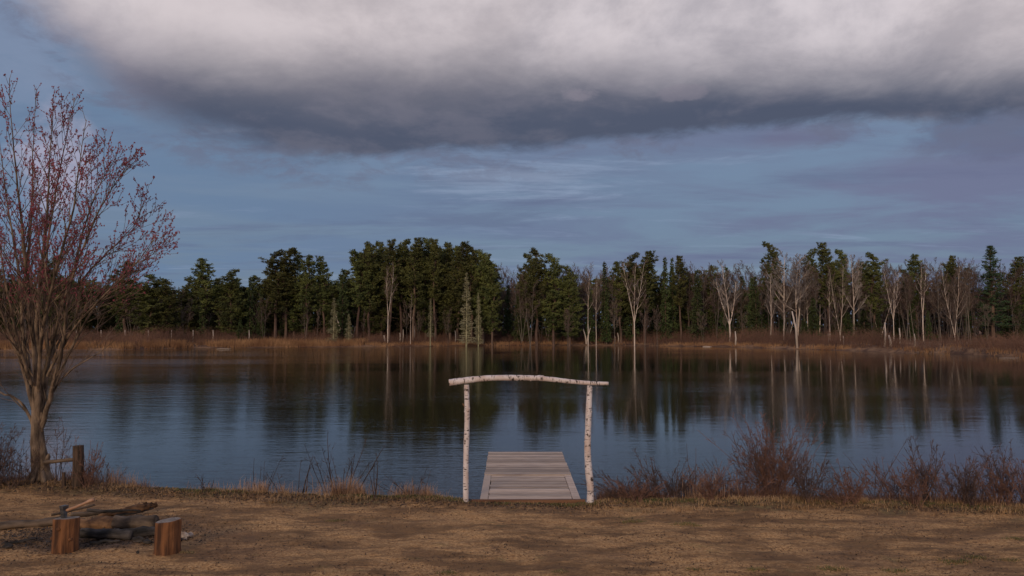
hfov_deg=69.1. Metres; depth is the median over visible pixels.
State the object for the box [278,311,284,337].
spruce tree
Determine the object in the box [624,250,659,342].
pine tree
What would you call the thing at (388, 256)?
pine tree
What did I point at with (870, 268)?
pine tree
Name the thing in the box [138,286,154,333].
pine tree
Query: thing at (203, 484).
shrub
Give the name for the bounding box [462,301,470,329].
bare tree
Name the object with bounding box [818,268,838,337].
pine tree
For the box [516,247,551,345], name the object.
pine tree
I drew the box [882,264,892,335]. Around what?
bare tree
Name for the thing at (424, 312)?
pine tree
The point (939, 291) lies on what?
bare tree
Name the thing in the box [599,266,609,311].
bare tree
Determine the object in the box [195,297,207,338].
spruce tree
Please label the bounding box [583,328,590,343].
dead snag
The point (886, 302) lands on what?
bare tree
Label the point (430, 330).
dead spruce
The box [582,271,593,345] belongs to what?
birch tree
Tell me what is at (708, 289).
pine tree
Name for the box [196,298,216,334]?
bare tree
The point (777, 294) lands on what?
bare tree
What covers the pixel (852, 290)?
bare tree
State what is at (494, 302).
pine tree
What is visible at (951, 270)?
pine tree
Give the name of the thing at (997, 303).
bare tree
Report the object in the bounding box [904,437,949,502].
shrub
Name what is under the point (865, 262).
pine tree
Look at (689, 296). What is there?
bare tree
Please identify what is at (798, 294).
bare tree
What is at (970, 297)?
bare tree
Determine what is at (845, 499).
shrub
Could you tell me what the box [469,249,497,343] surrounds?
pine tree
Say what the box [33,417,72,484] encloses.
shrub
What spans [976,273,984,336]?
bare tree
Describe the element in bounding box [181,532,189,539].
stone
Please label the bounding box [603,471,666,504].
shrub
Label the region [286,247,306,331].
pine tree
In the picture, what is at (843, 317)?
spruce tree
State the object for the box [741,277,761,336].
spruce tree
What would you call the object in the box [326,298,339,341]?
dead spruce
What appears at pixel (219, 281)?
pine tree
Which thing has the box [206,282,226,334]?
pine tree
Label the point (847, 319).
spruce tree
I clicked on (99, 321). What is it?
pine tree
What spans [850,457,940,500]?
shrub
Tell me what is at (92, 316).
pine tree
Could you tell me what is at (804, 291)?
bare tree
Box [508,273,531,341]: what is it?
bare tree
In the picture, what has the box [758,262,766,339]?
bare tree
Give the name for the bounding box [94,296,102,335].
bare tree
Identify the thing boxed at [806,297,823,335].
spruce tree
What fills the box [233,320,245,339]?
spruce tree
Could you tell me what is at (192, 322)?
pine tree
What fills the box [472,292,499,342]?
pine tree
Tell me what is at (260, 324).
spruce tree
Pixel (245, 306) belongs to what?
pine tree
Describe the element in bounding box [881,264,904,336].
birch tree
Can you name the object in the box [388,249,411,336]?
pine tree
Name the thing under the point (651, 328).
spruce tree
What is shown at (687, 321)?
spruce tree
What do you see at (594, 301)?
bare tree
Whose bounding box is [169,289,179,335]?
spruce tree
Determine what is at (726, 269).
spruce tree
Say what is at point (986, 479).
shrub
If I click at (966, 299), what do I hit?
pine tree
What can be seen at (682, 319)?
spruce tree
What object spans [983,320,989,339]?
spruce tree
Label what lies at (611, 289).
bare tree
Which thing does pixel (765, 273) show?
bare tree
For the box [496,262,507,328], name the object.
bare tree
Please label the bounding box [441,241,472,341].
pine tree
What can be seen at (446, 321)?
bare tree
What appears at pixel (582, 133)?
sky
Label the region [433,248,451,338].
pine tree
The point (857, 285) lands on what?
bare tree
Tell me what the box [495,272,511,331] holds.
bare tree
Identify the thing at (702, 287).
bare tree
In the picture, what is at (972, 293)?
bare tree
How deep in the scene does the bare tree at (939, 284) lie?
162.68 m
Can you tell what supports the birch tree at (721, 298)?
on the ground at (400, 541)
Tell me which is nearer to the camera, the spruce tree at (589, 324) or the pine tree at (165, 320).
the pine tree at (165, 320)
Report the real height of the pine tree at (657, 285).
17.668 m
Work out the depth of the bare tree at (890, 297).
166.12 m
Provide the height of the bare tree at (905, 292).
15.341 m
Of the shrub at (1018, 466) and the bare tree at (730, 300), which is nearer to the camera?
the shrub at (1018, 466)
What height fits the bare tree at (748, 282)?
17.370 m
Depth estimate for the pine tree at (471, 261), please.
159.35 m
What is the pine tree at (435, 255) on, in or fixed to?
on the ground at (400, 541)
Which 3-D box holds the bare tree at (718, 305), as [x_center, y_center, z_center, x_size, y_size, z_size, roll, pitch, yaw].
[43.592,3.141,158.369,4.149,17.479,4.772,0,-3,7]
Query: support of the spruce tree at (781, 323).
on the ground at (400, 541)
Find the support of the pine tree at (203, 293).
on the ground at (400, 541)
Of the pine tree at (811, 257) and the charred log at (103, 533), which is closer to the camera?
the charred log at (103, 533)
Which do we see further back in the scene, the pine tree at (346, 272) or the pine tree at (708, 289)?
the pine tree at (346, 272)
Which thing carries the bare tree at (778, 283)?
on the ground at (400, 541)
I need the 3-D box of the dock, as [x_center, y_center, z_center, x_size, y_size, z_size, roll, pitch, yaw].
[0.339,5.620,18.164,2.346,2.248,5.876,0,-3,0]
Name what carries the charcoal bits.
on the ground at (400, 541)
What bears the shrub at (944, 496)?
on the ground at (400, 541)
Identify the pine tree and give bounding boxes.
[0,274,26,333]
[34,257,74,331]
[67,283,90,330]
[79,283,100,333]
[92,285,111,336]
[98,288,130,333]
[107,260,143,334]
[116,279,143,336]
[128,274,166,334]
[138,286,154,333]
[151,279,187,333]
[176,278,199,334]
[176,284,198,337]
[185,258,224,337]
[190,275,211,337]
[205,278,223,333]
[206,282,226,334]
[212,268,246,339]
[216,278,248,333]
[234,286,252,329]
[241,275,262,332]
[252,278,273,336]
[255,249,298,338]
[264,280,274,334]
[268,274,288,338]
[269,247,299,338]
[281,282,308,338]
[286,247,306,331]
[290,274,317,336]
[293,254,320,336]
[311,281,326,334]
[313,255,339,335]
[321,283,344,336]
[332,280,352,326]
[335,270,357,328]
[345,248,372,333]
[345,249,374,339]
[351,293,366,333]
[352,241,384,337]
[354,312,377,331]
[355,277,372,330]
[359,279,385,340]
[368,277,396,334]
[370,240,387,337]
[373,261,394,331]
[379,238,403,340]
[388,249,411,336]
[388,250,406,334]
[388,301,410,333]
[391,296,411,332]
[392,238,410,338]
[393,297,417,334]
[396,237,429,341]
[405,257,426,336]
[415,287,435,338]
[416,238,435,337]
[422,238,445,340]
[430,241,456,337]
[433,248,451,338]
[433,270,450,336]
[437,280,464,341]
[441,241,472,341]
[448,277,472,338]
[449,245,459,330]
[451,278,474,338]
[456,244,487,340]
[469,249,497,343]
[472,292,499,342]
[481,260,507,345]
[485,258,502,337]
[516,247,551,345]
[517,253,538,339]
[540,253,565,345]
[556,265,585,345]
[605,261,633,342]
[615,273,632,340]
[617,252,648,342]
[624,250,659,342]
[636,267,658,339]
[654,272,673,334]
[669,255,688,341]
[677,272,698,330]
[697,265,723,324]
[759,241,786,335]
[801,249,819,339]
[813,242,846,335]
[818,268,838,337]
[832,249,850,337]
[850,261,872,323]
[854,252,890,333]
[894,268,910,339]
[902,254,929,336]
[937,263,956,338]
[941,255,961,338]
[957,267,977,339]
[997,256,1023,334]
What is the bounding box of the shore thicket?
[0,321,1023,353]
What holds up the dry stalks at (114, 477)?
on the ground at (400, 541)
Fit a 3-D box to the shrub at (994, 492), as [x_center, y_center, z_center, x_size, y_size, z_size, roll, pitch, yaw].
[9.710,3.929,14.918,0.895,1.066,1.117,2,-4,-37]
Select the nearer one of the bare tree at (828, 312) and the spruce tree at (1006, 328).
the bare tree at (828, 312)
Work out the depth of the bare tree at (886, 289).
167.73 m
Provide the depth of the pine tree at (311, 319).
161.00 m
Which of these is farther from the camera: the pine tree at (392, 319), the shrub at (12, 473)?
the pine tree at (392, 319)
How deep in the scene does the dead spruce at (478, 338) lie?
154.76 m
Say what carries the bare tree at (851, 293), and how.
on the ground at (400, 541)
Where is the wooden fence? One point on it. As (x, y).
(76, 468)
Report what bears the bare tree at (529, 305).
on the ground at (400, 541)
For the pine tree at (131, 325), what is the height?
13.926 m
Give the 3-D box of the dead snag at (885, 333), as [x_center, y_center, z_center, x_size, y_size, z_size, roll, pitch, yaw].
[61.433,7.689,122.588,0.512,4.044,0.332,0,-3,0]
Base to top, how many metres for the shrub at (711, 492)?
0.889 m
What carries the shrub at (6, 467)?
on the ground at (400, 541)
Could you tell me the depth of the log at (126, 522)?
13.10 m
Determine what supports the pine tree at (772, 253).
on the ground at (400, 541)
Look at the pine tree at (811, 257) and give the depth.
165.26 m
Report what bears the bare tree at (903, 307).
on the ground at (400, 541)
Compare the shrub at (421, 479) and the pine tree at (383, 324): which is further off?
the pine tree at (383, 324)
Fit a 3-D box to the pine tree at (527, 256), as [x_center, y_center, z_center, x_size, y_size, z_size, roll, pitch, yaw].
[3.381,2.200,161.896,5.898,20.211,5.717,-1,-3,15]
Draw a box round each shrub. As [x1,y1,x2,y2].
[0,423,43,484]
[0,438,47,488]
[1,427,25,457]
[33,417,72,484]
[62,436,105,487]
[89,459,127,490]
[197,476,213,494]
[246,454,284,489]
[266,459,311,492]
[304,437,384,492]
[366,469,430,495]
[368,456,377,498]
[575,468,661,498]
[583,447,752,497]
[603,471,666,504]
[647,464,705,497]
[650,471,752,497]
[682,458,740,500]
[688,457,732,496]
[699,411,825,496]
[710,468,777,497]
[729,430,796,494]
[779,443,828,503]
[786,468,850,502]
[809,477,872,506]
[815,460,874,504]
[819,441,905,499]
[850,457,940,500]
[888,456,940,509]
[894,447,994,503]
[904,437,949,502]
[938,454,998,506]
[967,457,1022,505]
[971,439,1023,503]
[973,444,1000,502]
[989,457,1023,504]
[1007,456,1023,485]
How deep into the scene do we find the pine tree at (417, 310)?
166.21 m
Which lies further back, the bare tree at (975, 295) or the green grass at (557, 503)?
the bare tree at (975, 295)
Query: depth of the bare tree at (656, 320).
152.33 m
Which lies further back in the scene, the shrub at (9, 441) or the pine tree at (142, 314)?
the pine tree at (142, 314)
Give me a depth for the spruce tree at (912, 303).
161.53 m
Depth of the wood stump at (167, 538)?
11.73 m
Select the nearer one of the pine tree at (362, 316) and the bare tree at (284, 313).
the bare tree at (284, 313)
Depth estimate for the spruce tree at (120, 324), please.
160.35 m
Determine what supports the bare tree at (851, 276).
on the ground at (400, 541)
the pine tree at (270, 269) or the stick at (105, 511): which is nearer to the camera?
the stick at (105, 511)
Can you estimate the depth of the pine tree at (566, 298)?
156.43 m
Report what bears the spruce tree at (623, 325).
on the ground at (400, 541)
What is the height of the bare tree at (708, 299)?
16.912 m
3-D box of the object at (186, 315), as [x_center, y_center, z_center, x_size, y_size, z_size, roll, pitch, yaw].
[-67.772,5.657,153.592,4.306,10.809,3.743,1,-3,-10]
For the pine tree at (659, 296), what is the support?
on the ground at (400, 541)
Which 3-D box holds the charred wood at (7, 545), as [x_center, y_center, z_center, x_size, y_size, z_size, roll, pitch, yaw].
[-8.200,4.198,12.095,0.162,0.089,0.096,1,-3,-17]
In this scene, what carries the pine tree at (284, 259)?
on the ground at (400, 541)
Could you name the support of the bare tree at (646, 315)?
on the ground at (400, 541)
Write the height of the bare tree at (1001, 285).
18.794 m
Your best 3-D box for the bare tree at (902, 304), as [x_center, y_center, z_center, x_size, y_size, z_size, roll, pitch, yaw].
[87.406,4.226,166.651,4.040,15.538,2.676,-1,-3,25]
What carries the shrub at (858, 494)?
on the ground at (400, 541)
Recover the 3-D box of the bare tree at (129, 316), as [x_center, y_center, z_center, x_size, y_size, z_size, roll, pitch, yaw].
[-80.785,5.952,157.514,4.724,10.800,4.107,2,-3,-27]
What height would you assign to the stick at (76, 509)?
0.099 m
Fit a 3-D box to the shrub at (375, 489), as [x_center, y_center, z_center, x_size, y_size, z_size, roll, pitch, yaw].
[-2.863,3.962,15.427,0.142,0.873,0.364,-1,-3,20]
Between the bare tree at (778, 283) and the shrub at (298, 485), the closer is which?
the shrub at (298, 485)
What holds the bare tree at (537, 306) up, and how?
on the ground at (400, 541)
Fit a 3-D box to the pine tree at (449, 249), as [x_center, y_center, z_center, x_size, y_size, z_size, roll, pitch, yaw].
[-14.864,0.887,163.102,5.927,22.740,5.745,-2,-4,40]
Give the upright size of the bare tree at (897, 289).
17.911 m
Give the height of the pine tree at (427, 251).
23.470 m
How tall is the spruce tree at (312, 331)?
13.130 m
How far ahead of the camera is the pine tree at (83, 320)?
161.32 m
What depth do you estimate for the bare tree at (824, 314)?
177.36 m
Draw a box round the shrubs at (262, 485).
[256,475,436,496]
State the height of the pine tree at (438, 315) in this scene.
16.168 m
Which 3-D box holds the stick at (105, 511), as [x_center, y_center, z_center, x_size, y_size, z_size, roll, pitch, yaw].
[-7.327,4.091,13.694,0.912,0.114,0.078,1,-3,-11]
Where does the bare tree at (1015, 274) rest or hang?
on the ground at (400, 541)
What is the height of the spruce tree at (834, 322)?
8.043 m
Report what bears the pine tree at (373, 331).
on the ground at (400, 541)
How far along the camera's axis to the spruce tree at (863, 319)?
155.58 m
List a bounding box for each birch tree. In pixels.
[384,262,397,342]
[408,293,414,343]
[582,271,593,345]
[591,277,599,344]
[620,258,648,345]
[712,260,741,341]
[823,265,834,326]
[828,260,852,336]
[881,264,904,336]
[912,259,931,339]
[939,261,967,336]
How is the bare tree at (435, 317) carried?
on the ground at (400, 541)
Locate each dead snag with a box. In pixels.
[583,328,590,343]
[791,311,797,347]
[884,322,885,346]
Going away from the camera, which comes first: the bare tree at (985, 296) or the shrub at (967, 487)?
the shrub at (967, 487)
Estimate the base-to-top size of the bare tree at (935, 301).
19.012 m
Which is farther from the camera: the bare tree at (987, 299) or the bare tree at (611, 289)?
the bare tree at (611, 289)
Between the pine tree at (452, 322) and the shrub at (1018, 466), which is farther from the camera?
the pine tree at (452, 322)
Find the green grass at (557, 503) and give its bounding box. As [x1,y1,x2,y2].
[150,486,1019,512]
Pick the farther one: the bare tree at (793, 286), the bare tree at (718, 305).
the bare tree at (793, 286)
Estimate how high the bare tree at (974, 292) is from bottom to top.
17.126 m
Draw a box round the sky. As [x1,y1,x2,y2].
[0,0,1023,327]
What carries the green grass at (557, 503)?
on the ground at (400, 541)
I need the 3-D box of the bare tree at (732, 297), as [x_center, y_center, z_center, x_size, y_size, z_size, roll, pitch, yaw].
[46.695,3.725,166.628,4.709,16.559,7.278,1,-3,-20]
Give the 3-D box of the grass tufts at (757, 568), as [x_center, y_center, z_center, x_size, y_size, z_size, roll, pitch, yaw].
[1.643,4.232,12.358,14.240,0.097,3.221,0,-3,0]
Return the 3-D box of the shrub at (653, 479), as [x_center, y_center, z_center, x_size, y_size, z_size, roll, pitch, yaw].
[3.216,4.067,15.948,3.610,1.241,1.218,0,-3,0]
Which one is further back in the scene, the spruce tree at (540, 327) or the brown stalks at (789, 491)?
the spruce tree at (540, 327)
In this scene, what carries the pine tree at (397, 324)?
on the ground at (400, 541)
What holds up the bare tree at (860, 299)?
on the ground at (400, 541)
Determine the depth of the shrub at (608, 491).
15.39 m
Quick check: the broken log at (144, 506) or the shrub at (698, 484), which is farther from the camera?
the shrub at (698, 484)
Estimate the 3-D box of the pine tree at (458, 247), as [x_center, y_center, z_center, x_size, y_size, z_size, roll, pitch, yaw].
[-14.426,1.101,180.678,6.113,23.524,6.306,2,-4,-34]
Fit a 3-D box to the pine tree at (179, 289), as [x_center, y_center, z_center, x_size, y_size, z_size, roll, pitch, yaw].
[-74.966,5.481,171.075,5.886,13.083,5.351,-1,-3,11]
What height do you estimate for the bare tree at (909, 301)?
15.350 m
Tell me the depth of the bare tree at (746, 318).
156.01 m
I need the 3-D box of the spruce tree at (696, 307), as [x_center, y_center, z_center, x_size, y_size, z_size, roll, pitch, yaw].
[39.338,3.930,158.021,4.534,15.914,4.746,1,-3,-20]
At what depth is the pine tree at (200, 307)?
171.78 m
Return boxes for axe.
[59,498,94,517]
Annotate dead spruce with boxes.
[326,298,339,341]
[345,314,353,341]
[426,298,433,345]
[456,273,474,345]
[473,293,482,345]
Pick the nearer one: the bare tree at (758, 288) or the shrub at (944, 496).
the shrub at (944, 496)
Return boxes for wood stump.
[50,516,79,553]
[153,517,181,555]
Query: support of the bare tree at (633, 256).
on the ground at (400, 541)
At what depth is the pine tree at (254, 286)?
168.53 m
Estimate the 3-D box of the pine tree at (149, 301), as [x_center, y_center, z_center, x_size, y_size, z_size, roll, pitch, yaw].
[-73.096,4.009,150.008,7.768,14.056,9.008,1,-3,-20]
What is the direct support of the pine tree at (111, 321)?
on the ground at (400, 541)
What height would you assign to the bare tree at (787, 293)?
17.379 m
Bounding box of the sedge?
[0,334,1023,356]
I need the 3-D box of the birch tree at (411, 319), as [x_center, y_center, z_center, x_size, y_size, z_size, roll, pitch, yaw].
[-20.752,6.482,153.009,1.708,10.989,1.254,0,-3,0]
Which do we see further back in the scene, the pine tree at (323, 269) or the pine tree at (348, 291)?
the pine tree at (348, 291)
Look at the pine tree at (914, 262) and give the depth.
163.47 m
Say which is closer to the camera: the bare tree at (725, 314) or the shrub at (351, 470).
the shrub at (351, 470)
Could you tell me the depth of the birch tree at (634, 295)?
154.02 m
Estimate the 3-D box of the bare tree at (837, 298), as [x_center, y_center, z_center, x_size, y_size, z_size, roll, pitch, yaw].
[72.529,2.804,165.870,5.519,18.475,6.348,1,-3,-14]
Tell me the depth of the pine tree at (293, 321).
159.47 m
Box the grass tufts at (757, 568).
[180,518,1022,574]
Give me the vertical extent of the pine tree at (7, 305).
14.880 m
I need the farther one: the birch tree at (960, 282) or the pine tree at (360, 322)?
the pine tree at (360, 322)
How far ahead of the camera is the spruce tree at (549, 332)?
162.37 m
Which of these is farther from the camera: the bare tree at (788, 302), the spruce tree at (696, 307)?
the bare tree at (788, 302)
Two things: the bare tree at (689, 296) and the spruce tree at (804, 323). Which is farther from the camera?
the bare tree at (689, 296)
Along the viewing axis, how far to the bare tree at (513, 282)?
165.81 m
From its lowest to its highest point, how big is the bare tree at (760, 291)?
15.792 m
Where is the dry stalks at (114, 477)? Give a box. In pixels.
[9,463,1019,504]
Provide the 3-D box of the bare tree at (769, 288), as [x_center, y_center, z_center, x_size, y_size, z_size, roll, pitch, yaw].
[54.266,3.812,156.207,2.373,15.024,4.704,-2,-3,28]
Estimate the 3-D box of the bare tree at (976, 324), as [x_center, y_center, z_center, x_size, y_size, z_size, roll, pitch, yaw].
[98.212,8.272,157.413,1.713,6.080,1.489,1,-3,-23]
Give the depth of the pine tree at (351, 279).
172.02 m
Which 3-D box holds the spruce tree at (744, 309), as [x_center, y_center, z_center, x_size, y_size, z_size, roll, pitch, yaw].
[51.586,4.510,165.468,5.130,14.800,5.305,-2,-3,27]
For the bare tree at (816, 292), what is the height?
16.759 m
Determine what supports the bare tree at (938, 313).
on the ground at (400, 541)
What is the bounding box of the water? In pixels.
[0,346,1023,501]
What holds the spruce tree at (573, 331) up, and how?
on the ground at (400, 541)
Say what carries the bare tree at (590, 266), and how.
on the ground at (400, 541)
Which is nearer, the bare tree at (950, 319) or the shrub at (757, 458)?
the shrub at (757, 458)
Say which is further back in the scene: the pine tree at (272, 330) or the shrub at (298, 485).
the pine tree at (272, 330)
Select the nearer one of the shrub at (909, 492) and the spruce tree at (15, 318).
the shrub at (909, 492)
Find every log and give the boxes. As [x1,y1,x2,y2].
[0,516,60,529]
[70,509,115,516]
[80,516,112,528]
[80,528,133,539]
[97,502,157,516]
[111,515,159,528]
[118,526,154,536]
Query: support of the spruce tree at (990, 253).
on the ground at (400, 541)
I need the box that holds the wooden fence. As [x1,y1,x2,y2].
[43,445,83,488]
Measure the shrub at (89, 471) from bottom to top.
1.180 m
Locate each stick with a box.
[5,537,36,543]
[51,504,94,515]
[87,508,140,512]
[90,539,119,544]
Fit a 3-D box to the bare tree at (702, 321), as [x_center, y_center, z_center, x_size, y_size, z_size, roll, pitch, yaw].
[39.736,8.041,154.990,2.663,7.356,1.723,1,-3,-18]
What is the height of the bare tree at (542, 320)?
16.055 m
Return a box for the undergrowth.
[3,469,1023,505]
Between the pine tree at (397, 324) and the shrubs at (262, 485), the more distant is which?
the pine tree at (397, 324)
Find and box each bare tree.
[0,288,17,320]
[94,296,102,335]
[121,297,140,335]
[149,286,181,334]
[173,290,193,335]
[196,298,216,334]
[255,295,270,336]
[281,305,287,319]
[298,301,311,334]
[400,304,412,333]
[414,308,424,332]
[431,312,438,340]
[443,308,451,340]
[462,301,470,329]
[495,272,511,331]
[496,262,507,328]
[500,279,517,312]
[504,272,523,341]
[505,266,521,330]
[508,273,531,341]
[517,268,541,343]
[518,276,539,345]
[538,278,549,342]
[559,264,583,331]
[563,307,573,345]
[575,266,588,334]
[576,266,585,328]
[577,275,592,336]
[580,262,602,330]
[581,276,601,328]
[583,269,607,332]
[598,268,614,320]
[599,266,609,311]
[606,275,622,333]
[608,303,621,345]
[639,299,654,327]
[652,307,661,329]
[683,259,700,334]
[685,266,713,337]
[688,261,710,316]
[696,309,707,338]
[702,272,719,339]
[706,263,726,337]
[714,266,740,337]
[714,271,733,325]
[716,270,740,332]
[722,308,728,335]
[725,263,738,338]
[730,268,745,327]
[733,264,749,334]
[738,260,757,300]
[739,307,747,327]
[744,265,755,320]
[744,272,765,313]
[746,267,764,323]
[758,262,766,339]
[759,266,786,334]
[761,263,774,332]
[761,276,778,328]
[763,271,776,334]
[764,250,797,338]
[769,269,800,334]
[772,274,798,334]
[773,271,789,321]
[774,277,797,326]
[777,298,787,334]
[779,253,811,334]
[785,262,800,322]
[789,265,808,330]
[789,267,806,334]
[793,269,812,327]
[794,259,816,326]
[800,256,816,329]
[800,261,818,325]
[808,264,820,331]
[813,261,834,337]
[813,264,829,332]
[813,268,831,332]
[822,302,833,328]
[823,261,852,330]
[831,310,840,340]
[836,255,855,335]
[838,255,868,333]
[843,257,871,330]
[843,268,858,327]
[848,264,875,326]
[857,264,905,332]
[867,301,873,332]
[869,262,889,322]
[875,273,893,333]
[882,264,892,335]
[885,274,894,338]
[890,264,908,332]
[892,273,919,338]
[892,274,907,334]
[900,271,910,340]
[902,270,914,340]
[910,270,929,339]
[912,308,921,338]
[915,281,937,338]
[921,262,943,338]
[923,261,931,332]
[924,261,949,339]
[924,271,941,339]
[925,257,950,337]
[926,267,951,337]
[934,277,953,339]
[938,262,963,340]
[940,299,957,336]
[945,275,965,340]
[950,263,980,339]
[955,258,976,336]
[956,264,983,335]
[957,257,965,329]
[959,265,970,338]
[961,263,981,336]
[970,271,978,334]
[971,263,1002,337]
[972,313,981,338]
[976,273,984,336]
[978,301,993,336]
[979,268,995,334]
[993,270,1005,330]
[995,268,1002,337]
[998,263,1009,322]
[1002,260,1023,335]
[1002,277,1012,331]
[1010,310,1022,333]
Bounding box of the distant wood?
[0,276,1023,338]
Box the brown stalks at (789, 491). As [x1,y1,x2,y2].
[0,469,1020,504]
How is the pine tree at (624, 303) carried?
on the ground at (400, 541)
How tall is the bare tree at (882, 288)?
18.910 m
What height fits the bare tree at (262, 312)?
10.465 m
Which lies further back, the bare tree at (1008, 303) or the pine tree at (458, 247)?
the pine tree at (458, 247)
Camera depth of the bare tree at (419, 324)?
158.59 m
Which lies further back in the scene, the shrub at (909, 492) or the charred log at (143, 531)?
the shrub at (909, 492)
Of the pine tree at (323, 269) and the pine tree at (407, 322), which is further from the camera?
the pine tree at (407, 322)
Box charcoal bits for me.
[0,508,304,558]
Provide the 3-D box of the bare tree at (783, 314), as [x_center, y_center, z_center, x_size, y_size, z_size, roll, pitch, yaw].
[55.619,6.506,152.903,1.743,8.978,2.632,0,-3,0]
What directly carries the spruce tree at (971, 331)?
on the ground at (400, 541)
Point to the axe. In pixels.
(64, 509)
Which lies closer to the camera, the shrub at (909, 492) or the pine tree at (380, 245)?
the shrub at (909, 492)
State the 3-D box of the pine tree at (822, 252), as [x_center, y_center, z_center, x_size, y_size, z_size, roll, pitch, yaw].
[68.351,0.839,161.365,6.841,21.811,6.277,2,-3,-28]
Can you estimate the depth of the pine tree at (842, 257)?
163.75 m
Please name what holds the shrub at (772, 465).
on the ground at (400, 541)
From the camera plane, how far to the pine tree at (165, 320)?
149.33 m
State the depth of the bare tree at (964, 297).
161.12 m
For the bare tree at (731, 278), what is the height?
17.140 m
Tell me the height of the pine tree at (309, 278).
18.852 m
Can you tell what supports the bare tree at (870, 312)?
on the ground at (400, 541)
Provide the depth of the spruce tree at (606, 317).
159.22 m
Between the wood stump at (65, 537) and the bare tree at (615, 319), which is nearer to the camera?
the wood stump at (65, 537)
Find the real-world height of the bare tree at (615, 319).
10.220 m
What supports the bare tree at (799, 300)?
on the ground at (400, 541)
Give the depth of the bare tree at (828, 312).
154.35 m
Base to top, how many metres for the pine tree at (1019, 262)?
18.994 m
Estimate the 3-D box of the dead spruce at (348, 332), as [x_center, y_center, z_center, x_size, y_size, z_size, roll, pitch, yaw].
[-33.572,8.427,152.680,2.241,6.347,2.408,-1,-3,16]
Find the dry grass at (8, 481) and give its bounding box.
[0,480,1023,524]
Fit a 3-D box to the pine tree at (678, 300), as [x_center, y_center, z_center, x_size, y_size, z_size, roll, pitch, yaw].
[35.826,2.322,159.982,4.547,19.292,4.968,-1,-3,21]
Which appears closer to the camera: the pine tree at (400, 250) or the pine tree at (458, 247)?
the pine tree at (400, 250)
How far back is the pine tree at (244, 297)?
166.53 m
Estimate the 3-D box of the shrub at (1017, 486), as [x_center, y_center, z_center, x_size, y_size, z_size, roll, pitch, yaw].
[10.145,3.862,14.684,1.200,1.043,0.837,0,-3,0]
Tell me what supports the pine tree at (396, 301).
on the ground at (400, 541)
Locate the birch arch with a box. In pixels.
[449,375,608,503]
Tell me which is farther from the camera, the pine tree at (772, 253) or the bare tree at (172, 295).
the pine tree at (772, 253)
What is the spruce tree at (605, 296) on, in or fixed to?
on the ground at (400, 541)
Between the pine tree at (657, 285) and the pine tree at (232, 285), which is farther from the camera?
the pine tree at (657, 285)
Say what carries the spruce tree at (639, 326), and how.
on the ground at (400, 541)
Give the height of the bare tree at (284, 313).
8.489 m
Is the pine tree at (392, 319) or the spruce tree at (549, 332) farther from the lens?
the pine tree at (392, 319)
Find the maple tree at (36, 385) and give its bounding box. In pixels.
[0,70,180,482]
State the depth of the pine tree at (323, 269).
159.62 m
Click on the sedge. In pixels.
(272, 342)
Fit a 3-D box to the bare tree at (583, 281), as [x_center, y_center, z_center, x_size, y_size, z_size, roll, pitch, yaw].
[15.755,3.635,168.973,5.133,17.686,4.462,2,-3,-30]
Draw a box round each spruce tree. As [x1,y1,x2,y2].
[7,284,28,335]
[113,302,123,337]
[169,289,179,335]
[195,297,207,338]
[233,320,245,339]
[242,276,255,337]
[255,288,266,339]
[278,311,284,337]
[303,296,316,336]
[332,268,353,339]
[502,285,514,338]
[511,293,522,340]
[518,301,531,341]
[531,289,546,338]
[542,286,563,340]
[557,290,565,339]
[568,300,581,339]
[583,288,595,342]
[596,262,613,343]
[601,298,610,343]
[602,279,613,337]
[612,271,635,339]
[619,277,640,341]
[635,309,648,336]
[643,268,662,339]
[657,257,674,340]
[666,257,679,338]
[668,267,679,328]
[675,278,687,336]
[683,279,693,334]
[686,269,707,339]
[698,270,709,328]
[705,277,722,337]
[717,306,731,338]
[718,267,735,330]
[732,276,749,337]
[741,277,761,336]
[747,276,764,337]
[759,285,774,335]
[776,314,786,337]
[799,318,808,338]
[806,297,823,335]
[831,306,840,338]
[838,301,849,336]
[841,312,854,339]
[852,310,876,339]
[873,313,884,338]
[892,304,906,338]
[908,294,919,340]
[924,310,934,339]
[962,306,973,338]
[964,245,1020,339]
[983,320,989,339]
[995,297,1021,337]
[1007,301,1023,336]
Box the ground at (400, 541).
[0,329,1023,575]
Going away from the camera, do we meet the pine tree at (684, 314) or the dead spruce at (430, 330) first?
the dead spruce at (430, 330)
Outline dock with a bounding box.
[472,452,584,503]
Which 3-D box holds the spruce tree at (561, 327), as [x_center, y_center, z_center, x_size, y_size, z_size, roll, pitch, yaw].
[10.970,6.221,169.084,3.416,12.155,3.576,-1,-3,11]
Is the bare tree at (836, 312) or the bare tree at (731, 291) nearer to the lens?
the bare tree at (836, 312)
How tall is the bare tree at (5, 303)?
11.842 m
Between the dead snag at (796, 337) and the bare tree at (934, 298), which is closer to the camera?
the dead snag at (796, 337)
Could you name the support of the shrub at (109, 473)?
on the ground at (400, 541)
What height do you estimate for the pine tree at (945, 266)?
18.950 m

